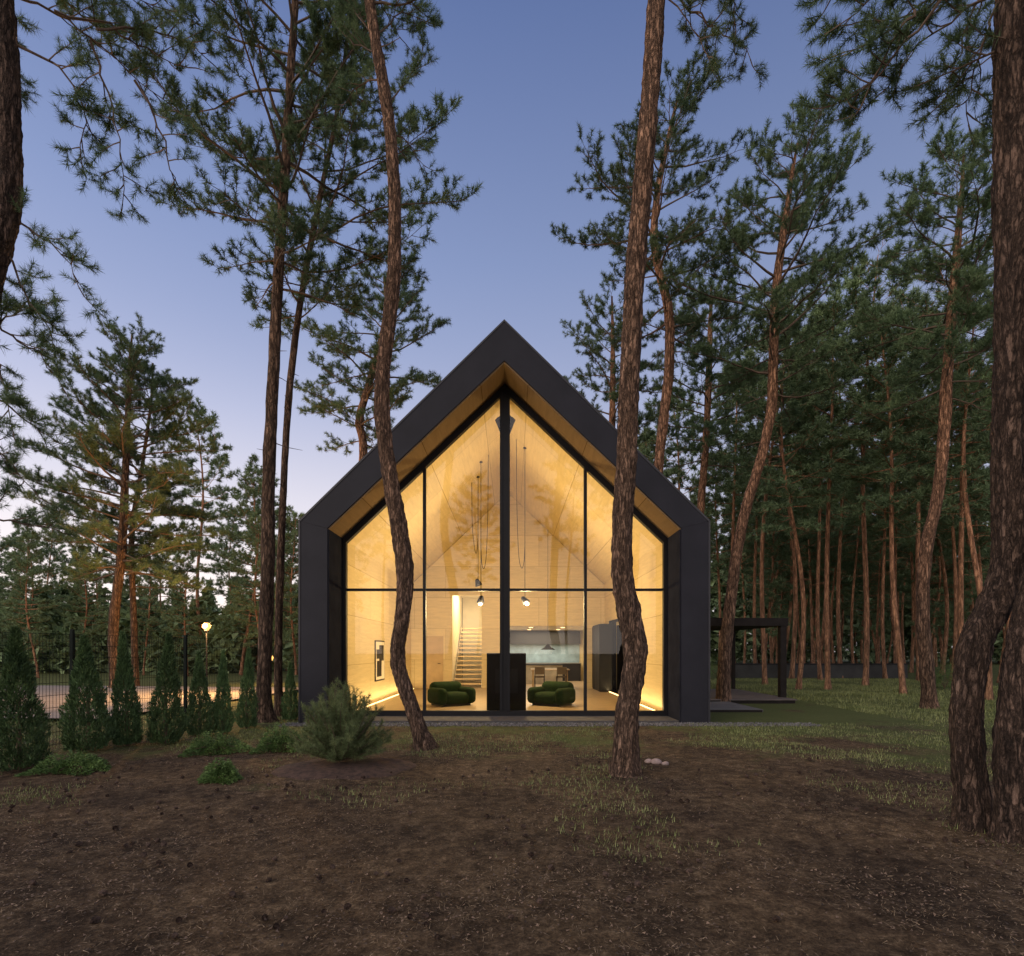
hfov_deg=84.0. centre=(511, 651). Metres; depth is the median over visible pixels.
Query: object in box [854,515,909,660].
pine tree
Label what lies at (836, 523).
pine tree
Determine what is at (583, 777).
grass
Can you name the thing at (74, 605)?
pine tree
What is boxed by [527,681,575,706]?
armchair
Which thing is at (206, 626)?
street lamp
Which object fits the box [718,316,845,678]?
pine tree
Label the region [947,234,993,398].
pine tree
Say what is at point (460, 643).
staircase
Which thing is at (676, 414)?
pine tree
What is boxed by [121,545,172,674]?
pine tree
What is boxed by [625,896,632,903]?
pine cone
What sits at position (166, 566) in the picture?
pine tree
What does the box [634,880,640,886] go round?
pine cone
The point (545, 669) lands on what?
dining table
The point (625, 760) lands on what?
pine tree
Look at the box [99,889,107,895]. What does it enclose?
pine cone
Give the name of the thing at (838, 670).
boundary wall
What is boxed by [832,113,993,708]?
pine tree
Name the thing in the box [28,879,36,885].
pine cone
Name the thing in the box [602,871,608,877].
pine cone
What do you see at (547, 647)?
pendant lamp
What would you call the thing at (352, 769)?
mulch bed
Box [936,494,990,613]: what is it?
pine tree
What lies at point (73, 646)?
fence
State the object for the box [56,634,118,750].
columnar conifer
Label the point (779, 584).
pine tree
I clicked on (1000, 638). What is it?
pine tree
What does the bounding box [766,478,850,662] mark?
pine tree
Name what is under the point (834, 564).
pine tree
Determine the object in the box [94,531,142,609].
pine tree
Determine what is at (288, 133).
pine tree
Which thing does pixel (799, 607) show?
pine tree
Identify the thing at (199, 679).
columnar conifer
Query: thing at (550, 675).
kitchen island
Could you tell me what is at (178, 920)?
pine cone
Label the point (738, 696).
deck
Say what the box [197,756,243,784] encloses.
juniper
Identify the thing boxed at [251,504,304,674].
pine tree
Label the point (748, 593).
pine tree
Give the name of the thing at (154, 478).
pine tree
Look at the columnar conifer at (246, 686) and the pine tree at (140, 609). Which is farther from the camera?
the pine tree at (140, 609)
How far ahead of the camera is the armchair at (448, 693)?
15.60 m
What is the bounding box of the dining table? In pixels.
[530,669,569,686]
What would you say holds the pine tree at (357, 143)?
on the ground at (852, 930)
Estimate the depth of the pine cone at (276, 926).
3.36 m
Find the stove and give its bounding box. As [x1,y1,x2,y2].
[487,415,525,709]
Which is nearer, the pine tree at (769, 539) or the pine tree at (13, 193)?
the pine tree at (13, 193)
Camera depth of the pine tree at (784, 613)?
53.26 m
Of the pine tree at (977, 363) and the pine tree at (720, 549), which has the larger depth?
the pine tree at (720, 549)
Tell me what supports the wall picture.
attached to the gable house
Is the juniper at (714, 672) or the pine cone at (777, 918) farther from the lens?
the juniper at (714, 672)
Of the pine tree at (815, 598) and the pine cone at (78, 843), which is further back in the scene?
the pine tree at (815, 598)
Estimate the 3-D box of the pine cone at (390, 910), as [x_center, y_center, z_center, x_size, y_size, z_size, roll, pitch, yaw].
[-0.751,1.613,3.540,0.048,0.048,0.048,0,0,-41]
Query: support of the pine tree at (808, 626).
on the ground at (852, 930)
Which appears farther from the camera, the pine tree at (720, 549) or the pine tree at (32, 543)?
the pine tree at (720, 549)
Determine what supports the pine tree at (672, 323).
on the ground at (852, 930)
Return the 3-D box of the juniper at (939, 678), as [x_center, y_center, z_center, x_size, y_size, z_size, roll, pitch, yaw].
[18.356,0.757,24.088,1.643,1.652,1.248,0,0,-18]
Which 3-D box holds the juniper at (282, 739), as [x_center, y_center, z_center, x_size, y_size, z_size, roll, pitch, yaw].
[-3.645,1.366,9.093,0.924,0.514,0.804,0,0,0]
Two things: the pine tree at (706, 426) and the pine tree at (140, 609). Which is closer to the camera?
the pine tree at (706, 426)
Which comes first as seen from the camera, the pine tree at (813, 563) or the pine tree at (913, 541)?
the pine tree at (913, 541)
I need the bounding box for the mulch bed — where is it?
[271,757,416,779]
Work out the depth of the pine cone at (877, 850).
4.58 m
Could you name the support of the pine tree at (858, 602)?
on the ground at (852, 930)
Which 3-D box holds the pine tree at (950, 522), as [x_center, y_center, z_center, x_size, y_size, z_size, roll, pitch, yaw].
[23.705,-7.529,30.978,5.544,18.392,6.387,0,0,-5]
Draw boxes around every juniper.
[13,749,111,776]
[176,730,254,756]
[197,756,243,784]
[249,721,305,753]
[710,653,717,677]
[934,651,953,688]
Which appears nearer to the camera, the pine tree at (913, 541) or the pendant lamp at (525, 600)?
the pendant lamp at (525, 600)
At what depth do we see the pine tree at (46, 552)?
40.48 m
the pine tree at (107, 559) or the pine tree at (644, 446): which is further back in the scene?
the pine tree at (107, 559)
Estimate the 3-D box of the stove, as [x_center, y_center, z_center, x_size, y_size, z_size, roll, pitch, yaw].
[-0.140,-2.275,14.400,0.980,7.550,0.520,0,0,0]
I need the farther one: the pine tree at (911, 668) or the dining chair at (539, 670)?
the pine tree at (911, 668)
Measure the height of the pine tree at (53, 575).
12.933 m
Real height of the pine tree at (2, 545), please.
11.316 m
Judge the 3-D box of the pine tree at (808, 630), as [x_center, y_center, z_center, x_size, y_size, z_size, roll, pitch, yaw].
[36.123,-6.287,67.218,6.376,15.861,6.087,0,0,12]
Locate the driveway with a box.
[3,685,296,717]
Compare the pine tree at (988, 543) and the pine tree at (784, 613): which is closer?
the pine tree at (988, 543)
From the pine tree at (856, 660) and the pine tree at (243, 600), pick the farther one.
the pine tree at (856, 660)
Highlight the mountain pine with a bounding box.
[284,676,393,761]
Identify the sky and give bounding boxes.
[0,0,994,652]
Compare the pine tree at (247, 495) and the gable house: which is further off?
the pine tree at (247, 495)
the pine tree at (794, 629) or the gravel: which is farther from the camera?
the pine tree at (794, 629)
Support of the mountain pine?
on the mulch bed
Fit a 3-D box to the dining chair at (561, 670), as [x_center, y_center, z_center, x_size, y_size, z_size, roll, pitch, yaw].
[2.030,1.075,23.350,0.420,0.850,0.440,0,0,0]
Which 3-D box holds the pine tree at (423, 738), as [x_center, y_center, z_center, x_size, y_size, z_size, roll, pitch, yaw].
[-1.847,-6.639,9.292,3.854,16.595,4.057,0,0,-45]
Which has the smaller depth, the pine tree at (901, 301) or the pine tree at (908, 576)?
the pine tree at (901, 301)
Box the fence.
[0,629,297,750]
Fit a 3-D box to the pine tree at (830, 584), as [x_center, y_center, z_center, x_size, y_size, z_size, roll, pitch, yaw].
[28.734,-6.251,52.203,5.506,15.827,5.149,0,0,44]
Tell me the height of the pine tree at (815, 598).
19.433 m
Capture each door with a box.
[426,636,442,687]
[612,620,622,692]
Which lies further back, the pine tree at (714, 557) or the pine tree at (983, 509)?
the pine tree at (714, 557)
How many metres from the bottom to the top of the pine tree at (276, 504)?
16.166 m
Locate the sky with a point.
(525, 72)
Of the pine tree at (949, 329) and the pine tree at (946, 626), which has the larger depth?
the pine tree at (946, 626)
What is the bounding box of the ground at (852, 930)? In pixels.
[0,654,1023,955]
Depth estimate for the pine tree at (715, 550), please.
38.03 m
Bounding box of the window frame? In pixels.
[342,384,666,710]
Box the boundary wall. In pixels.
[735,663,908,677]
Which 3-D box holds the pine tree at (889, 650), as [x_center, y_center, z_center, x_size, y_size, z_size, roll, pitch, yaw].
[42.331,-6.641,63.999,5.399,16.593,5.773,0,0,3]
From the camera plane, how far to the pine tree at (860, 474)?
21.22 m
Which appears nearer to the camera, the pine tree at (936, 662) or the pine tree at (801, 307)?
the pine tree at (801, 307)
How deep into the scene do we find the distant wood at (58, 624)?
41.50 m
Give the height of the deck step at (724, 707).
0.120 m
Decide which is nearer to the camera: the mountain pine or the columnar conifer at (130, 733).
the mountain pine
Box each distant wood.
[0,577,297,674]
[706,507,1002,663]
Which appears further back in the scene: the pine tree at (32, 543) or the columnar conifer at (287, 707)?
the pine tree at (32, 543)
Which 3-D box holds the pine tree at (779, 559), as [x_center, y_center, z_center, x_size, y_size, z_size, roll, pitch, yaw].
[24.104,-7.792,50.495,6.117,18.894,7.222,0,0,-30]
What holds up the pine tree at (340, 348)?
on the ground at (852, 930)
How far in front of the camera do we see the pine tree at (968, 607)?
61.25 m
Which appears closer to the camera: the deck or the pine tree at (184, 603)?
the deck
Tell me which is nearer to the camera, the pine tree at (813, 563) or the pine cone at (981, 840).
the pine cone at (981, 840)
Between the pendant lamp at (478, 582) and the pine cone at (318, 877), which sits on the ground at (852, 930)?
the pine cone at (318, 877)
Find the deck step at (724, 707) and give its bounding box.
[710,702,762,711]
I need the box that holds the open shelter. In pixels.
[710,618,787,697]
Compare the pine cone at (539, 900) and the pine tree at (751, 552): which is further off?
the pine tree at (751, 552)
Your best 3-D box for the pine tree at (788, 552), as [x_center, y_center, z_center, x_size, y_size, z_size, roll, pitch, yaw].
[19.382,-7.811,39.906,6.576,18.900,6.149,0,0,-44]
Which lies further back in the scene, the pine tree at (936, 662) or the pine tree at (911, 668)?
the pine tree at (936, 662)
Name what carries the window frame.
in the gable house
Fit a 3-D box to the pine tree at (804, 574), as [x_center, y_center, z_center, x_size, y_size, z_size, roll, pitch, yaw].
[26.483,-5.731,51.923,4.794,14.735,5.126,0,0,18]
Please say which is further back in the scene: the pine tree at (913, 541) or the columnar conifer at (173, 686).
the pine tree at (913, 541)
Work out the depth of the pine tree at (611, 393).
24.67 m
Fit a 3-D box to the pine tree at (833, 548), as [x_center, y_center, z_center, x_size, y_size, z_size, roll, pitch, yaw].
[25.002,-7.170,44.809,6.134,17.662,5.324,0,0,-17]
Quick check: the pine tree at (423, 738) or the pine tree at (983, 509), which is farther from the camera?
the pine tree at (983, 509)
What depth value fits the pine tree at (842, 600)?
55.87 m
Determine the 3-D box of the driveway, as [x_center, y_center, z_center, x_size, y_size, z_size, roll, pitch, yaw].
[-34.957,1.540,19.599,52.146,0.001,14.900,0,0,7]
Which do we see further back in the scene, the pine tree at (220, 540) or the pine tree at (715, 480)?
the pine tree at (220, 540)
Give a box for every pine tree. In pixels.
[0,0,236,539]
[0,310,230,687]
[0,506,71,651]
[0,531,44,599]
[0,532,22,643]
[0,532,63,677]
[4,521,80,599]
[44,357,213,685]
[46,542,112,652]
[58,514,125,644]
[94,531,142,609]
[108,0,430,722]
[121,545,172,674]
[137,523,199,614]
[152,537,214,674]
[163,395,255,638]
[200,511,251,603]
[208,453,291,674]
[215,474,297,671]
[219,511,297,656]
[240,0,484,716]
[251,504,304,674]
[260,511,297,670]
[281,249,450,460]
[317,0,446,751]
[550,47,768,473]
[559,273,663,446]
[607,0,770,777]
[637,425,697,499]
[640,379,732,541]
[643,267,779,513]
[657,64,909,701]
[682,345,795,597]
[688,492,731,582]
[691,461,755,673]
[696,270,842,684]
[709,345,864,688]
[710,472,768,662]
[710,492,766,662]
[711,521,742,564]
[714,392,802,662]
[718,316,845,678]
[736,475,811,653]
[736,518,789,646]
[740,532,815,662]
[741,435,837,647]
[744,532,786,662]
[747,464,807,662]
[758,579,792,648]
[760,509,816,662]
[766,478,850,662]
[771,360,879,679]
[774,523,823,642]
[775,532,850,662]
[776,271,908,689]
[781,570,831,662]
[785,443,866,662]
[786,527,852,626]
[789,0,1023,832]
[791,360,910,677]
[797,509,854,627]
[798,450,861,615]
[798,568,844,662]
[800,579,835,662]
[801,225,965,685]
[805,487,868,662]
[812,296,987,694]
[821,446,905,662]
[821,526,862,662]
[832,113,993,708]
[834,514,910,662]
[841,283,977,680]
[841,389,936,678]
[841,513,909,662]
[845,511,914,662]
[850,577,862,662]
[853,411,945,662]
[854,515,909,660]
[861,498,914,636]
[868,412,979,674]
[870,528,908,662]
[872,247,993,638]
[874,412,959,672]
[878,0,1023,844]
[878,466,925,662]
[882,352,990,679]
[885,509,988,637]
[888,528,911,633]
[890,274,993,699]
[897,486,984,671]
[898,529,949,663]
[901,543,952,666]
[911,555,969,665]
[923,421,990,585]
[930,465,1005,629]
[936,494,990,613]
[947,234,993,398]
[948,521,989,587]
[950,353,1011,682]
[964,516,1004,638]
[985,544,1002,647]
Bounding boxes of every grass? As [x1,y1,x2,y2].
[0,702,1021,863]
[710,678,997,722]
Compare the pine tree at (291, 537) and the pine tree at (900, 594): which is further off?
the pine tree at (900, 594)
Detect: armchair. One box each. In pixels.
[427,681,475,706]
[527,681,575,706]
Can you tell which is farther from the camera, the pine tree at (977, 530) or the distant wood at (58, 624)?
the distant wood at (58, 624)
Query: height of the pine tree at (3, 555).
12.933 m
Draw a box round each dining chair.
[534,667,544,686]
[556,667,566,681]
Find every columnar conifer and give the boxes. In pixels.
[0,625,54,771]
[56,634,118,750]
[109,630,144,745]
[144,631,189,743]
[183,651,215,735]
[213,649,235,733]
[233,646,258,727]
[280,662,297,719]
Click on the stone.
(655, 761)
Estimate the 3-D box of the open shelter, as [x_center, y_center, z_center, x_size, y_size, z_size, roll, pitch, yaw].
[6.560,0.275,20.150,4.360,2.650,4.300,0,0,0]
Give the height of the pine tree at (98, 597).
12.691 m
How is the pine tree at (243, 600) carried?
on the ground at (852, 930)
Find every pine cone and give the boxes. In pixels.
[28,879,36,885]
[75,841,82,846]
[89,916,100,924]
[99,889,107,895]
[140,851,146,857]
[175,917,181,922]
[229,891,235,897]
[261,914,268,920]
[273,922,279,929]
[316,874,321,880]
[343,903,351,909]
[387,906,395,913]
[420,893,426,899]
[537,898,543,903]
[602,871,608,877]
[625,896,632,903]
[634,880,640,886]
[772,915,780,921]
[875,848,881,853]
[978,838,984,843]
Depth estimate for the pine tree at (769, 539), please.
36.05 m
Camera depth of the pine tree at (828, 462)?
23.51 m
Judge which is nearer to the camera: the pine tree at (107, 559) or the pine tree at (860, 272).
the pine tree at (860, 272)
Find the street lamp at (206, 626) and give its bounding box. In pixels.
[202,622,210,676]
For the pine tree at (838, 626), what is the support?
on the ground at (852, 930)
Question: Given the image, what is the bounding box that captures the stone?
[651,758,661,764]
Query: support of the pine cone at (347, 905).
on the ground at (852, 930)
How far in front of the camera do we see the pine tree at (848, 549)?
39.94 m
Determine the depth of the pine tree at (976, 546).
57.92 m
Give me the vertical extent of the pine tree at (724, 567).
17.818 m
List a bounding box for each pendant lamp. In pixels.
[471,476,481,586]
[477,455,488,604]
[516,439,529,604]
[541,644,554,649]
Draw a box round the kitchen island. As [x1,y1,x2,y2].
[526,664,563,683]
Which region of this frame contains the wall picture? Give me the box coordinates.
[375,640,384,681]
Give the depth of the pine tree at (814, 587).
51.47 m
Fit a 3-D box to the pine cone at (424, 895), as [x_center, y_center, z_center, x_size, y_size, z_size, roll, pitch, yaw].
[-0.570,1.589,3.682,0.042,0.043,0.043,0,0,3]
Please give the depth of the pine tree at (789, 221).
17.01 m
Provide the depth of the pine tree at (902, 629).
55.98 m
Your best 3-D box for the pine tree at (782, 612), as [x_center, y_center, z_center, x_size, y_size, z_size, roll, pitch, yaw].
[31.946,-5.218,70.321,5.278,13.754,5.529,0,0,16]
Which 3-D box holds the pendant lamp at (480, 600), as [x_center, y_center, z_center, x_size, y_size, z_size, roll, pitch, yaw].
[-0.896,-3.618,16.997,0.327,4.502,0.226,0,0,33]
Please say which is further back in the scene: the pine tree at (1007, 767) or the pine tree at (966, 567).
the pine tree at (966, 567)
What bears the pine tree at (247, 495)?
on the ground at (852, 930)
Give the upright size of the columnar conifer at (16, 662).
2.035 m
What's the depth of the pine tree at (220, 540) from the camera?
51.88 m
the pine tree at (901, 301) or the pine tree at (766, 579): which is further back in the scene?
the pine tree at (766, 579)
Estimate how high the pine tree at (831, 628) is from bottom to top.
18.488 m
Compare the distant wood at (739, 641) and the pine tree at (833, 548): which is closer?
the pine tree at (833, 548)
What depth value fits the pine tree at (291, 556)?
45.05 m
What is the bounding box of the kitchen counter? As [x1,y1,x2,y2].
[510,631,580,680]
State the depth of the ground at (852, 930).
4.58 m
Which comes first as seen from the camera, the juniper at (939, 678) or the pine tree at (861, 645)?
the juniper at (939, 678)
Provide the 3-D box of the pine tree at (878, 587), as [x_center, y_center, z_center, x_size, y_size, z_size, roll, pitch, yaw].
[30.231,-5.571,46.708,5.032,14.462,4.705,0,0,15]
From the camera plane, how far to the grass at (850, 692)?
21.20 m
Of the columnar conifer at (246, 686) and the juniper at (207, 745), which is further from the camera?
the columnar conifer at (246, 686)
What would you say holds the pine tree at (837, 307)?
on the ground at (852, 930)
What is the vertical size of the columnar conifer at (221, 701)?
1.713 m
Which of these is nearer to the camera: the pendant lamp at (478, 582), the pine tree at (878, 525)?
the pendant lamp at (478, 582)
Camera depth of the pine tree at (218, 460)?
41.26 m
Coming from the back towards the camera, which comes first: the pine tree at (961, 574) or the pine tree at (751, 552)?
the pine tree at (751, 552)
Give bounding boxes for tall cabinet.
[592,624,611,691]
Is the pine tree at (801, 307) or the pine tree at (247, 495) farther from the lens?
the pine tree at (247, 495)
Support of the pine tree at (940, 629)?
on the ground at (852, 930)
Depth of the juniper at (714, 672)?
32.98 m
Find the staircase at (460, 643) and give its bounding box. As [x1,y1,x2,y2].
[454,628,481,687]
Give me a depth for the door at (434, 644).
22.87 m
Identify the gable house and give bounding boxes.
[298,319,709,722]
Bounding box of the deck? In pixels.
[710,689,796,703]
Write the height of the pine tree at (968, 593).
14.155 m
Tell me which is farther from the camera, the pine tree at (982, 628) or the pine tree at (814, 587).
the pine tree at (814, 587)
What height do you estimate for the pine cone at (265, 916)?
0.043 m
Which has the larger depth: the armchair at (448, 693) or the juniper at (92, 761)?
the armchair at (448, 693)
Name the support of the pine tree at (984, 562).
on the ground at (852, 930)
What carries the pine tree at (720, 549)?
on the ground at (852, 930)
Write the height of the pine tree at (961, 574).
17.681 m
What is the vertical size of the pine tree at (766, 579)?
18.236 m
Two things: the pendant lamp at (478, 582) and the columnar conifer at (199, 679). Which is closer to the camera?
the columnar conifer at (199, 679)
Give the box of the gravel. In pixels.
[279,722,819,726]

